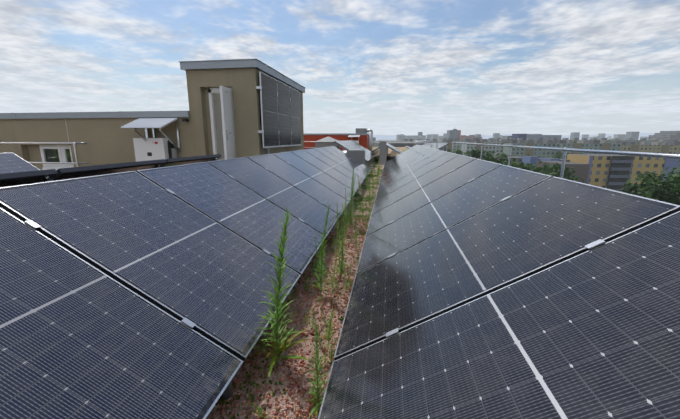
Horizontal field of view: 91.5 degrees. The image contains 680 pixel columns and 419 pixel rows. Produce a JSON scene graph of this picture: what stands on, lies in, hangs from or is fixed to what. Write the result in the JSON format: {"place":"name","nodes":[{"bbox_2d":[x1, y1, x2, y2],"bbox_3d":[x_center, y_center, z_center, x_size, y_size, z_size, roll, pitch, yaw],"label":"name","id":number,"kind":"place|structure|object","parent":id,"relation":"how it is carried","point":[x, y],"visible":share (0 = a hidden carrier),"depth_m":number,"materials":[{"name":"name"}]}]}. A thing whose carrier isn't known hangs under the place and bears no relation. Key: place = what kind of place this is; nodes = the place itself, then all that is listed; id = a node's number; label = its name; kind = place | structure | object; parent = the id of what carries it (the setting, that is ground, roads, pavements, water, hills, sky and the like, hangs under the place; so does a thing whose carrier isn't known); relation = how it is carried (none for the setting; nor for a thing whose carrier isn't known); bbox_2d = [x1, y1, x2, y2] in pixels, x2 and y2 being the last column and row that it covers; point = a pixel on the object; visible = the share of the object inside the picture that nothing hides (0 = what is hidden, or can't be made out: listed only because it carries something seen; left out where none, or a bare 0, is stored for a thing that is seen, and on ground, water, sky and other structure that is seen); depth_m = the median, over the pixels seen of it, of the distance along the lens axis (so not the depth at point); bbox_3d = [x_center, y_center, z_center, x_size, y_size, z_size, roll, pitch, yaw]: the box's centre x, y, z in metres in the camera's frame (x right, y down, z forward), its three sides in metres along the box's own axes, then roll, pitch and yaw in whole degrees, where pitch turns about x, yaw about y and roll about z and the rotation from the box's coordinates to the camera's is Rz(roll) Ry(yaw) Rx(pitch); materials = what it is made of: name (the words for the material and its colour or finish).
{"place":"outdoors","nodes":[
{"label":"outdoors","id":0,"kind":"place"},
{"bbox_2d":[133,138,168,161],"bbox_3d":[-4.632,-1.376,8.171,0.800,0.750,0.170,2,12,8],"label":"inverter box","id":1,"kind":"object","parent":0,"point":[142,148],"visible":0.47,"depth_m":8.07,"materials":[{"name":"white metal"}]},
{"bbox_2d":[145,128,177,158],"bbox_3d":[-4.505,-1.278,8.337,0.910,1.930,0.188,2,12,8],"label":"inverter back and rails","id":2,"kind":"object","parent":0,"point":[172,151],"visible":0.17,"depth_m":8.18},
{"bbox_2d":[0,0,679,134],"label":"sky","id":3,"kind":"structure","parent":0,"point":[383,67],"materials":[{"name":"blue"}]},
{"bbox_2d":[373,133,653,139],"bbox_3d":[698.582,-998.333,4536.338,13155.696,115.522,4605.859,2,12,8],"label":"buildings","id":4,"kind":"structure","parent":0,"point":[385,137],"depth_m":6247.62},
{"label":"terrain","id":5,"kind":"structure","parent":0,"visible":0},
{"bbox_2d":[373,129,679,190],"bbox_3d":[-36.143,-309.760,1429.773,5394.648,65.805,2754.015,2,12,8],"label":"city buildings","id":6,"kind":"structure","parent":5,"relation":"on","point":[591,169],"depth_m":234.47,"materials":[{"name":"concrete"}]},
{"bbox_2d":[606,156,633,190],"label":"balconies","id":7,"kind":"structure","parent":6,"relation":"attached to","point":[618,176],"depth_m":128.06,"materials":[{"name":"grey concrete"}]},
{"bbox_2d":[447,142,679,204],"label":"trees","id":8,"kind":"object","parent":5,"relation":"on","point":[658,188],"visible":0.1,"depth_m":73.81,"materials":[{"name":"green plant"}]},
{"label":"building","id":9,"kind":"structure","parent":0},
{"bbox_2d":[299,147,407,370],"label":"gravel","id":10,"kind":"structure","parent":9,"relation":"on","point":[304,347],"depth_m":22.66,"materials":[{"name":"beige gravel"}]},
{"bbox_2d":[0,152,39,173],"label":"pv row","id":11,"kind":"object","parent":10,"relation":"on","point":[11,162],"visible":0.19,"depth_m":4.88,"materials":[{"name":"blue glass"}]},
{"bbox_2d":[0,119,88,166],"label":"railing","id":12,"kind":"object","parent":10,"relation":"on","point":[77,163],"visible":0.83,"depth_m":7.96,"materials":[{"name":"silver metal"}]},
{"bbox_2d":[0,154,221,186],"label":"pv row","id":13,"kind":"object","parent":10,"relation":"on","point":[18,178],"visible":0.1,"depth_m":2.58,"materials":[{"name":"grey metal"}]},
{"bbox_2d":[121,118,180,151],"bbox_3d":[-4.538,-1.794,7.968,1.040,0.832,0.698,2,12,8],"label":"awning","id":14,"kind":"object","parent":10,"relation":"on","point":[154,123],"visible":0.98,"depth_m":7.91,"materials":[{"name":"white metal"}]},
{"bbox_2d":[0,58,304,166],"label":"rooftop building","id":15,"kind":"structure","parent":10,"relation":"on","point":[106,137],"depth_m":8.32,"materials":[{"name":"beige paint"}]},
{"bbox_2d":[27,145,73,169],"bbox_3d":[-7.858,-1.361,9.033,1.570,0.800,0.270,2,12,8],"label":"penthouse window","id":16,"kind":"structure","parent":15,"relation":"in","point":[49,153],"depth_m":9.08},
{"bbox_2d":[219,86,236,158],"bbox_3d":[-2.597,-1.763,7.851,0.191,2.120,0.622,2,12,8],"label":"door","id":17,"kind":"structure","parent":15,"relation":"attached to","point":[227,114],"depth_m":7.69,"materials":[{"name":"white metal"}]},
{"bbox_2d":[256,72,300,153],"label":"wall-mounted pv modules","id":18,"kind":"object","parent":15,"relation":"attached to","point":[280,114],"depth_m":9.03,"materials":[{"name":"black glass"}]},
{"bbox_2d":[0,146,370,418],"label":"solar panel row","id":19,"kind":"object","parent":10,"relation":"on","point":[138,294],"visible":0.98,"depth_m":1.87,"materials":[{"name":"blue glass"}]},
{"bbox_2d":[207,167,382,418],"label":"gravel strip","id":20,"kind":"object","parent":10,"relation":"on","point":[282,403],"depth_m":2.55,"materials":[{"name":"brown gravel"}]},
{"bbox_2d":[206,216,367,418],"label":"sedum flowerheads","id":21,"kind":"object","parent":20,"relation":"on","point":[267,395],"visible":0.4,"depth_m":2.14,"materials":[{"name":"plant"}]},
{"bbox_2d":[247,156,381,418],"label":"valley weeds","id":22,"kind":"object","parent":20,"relation":"on","point":[281,345],"visible":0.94,"depth_m":2.08,"materials":[{"name":"green plant"}]},
{"bbox_2d":[304,128,386,164],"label":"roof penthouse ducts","id":23,"kind":"object","parent":10,"relation":"on","point":[362,137],"visible":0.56,"depth_m":31.08,"materials":[{"name":"red brick"}]},
{"bbox_2d":[334,140,373,166],"bbox_3d":[0.994,-3.015,17.836,1.509,1.361,6.964,2,12,8],"label":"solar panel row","id":24,"kind":"object","parent":10,"relation":"on","point":[350,145],"visible":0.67,"depth_m":16.93,"materials":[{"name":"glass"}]},
{"bbox_2d":[371,147,379,158],"bbox_3d":[2.615,-4.336,24.599,1.509,1.120,9.272,2,12,8],"label":"solar panel row","id":25,"kind":"object","parent":10,"relation":"on","point":[377,149],"visible":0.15,"depth_m":20.12,"materials":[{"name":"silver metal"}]},
{"bbox_2d":[386,143,402,161],"bbox_3d":[4.151,-4.287,24.373,1.509,1.120,9.272,2,12,8],"label":"solar panel row","id":26,"kind":"object","parent":10,"relation":"on","point":[394,149],"visible":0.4,"depth_m":21.93,"materials":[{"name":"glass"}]},
{"bbox_2d":[422,143,447,151],"bbox_3d":[5.452,-3.731,21.500,1.498,1.230,9.272,2,12,8],"label":"solar panel row","id":27,"kind":"object","parent":10,"relation":"on","point":[440,145],"visible":0.33,"depth_m":18.91,"materials":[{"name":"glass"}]},
{"bbox_2d":[318,145,679,418],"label":"solar panel row","id":28,"kind":"object","parent":10,"relation":"on","point":[482,289],"visible":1,"depth_m":1.43,"materials":[{"name":"black glass"}]},
{"bbox_2d":[413,140,679,177],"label":"roof railing","id":29,"kind":"object","parent":10,"relation":"on","point":[656,155],"visible":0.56,"depth_m":5.13,"materials":[{"name":"silver metal"}]}
]}

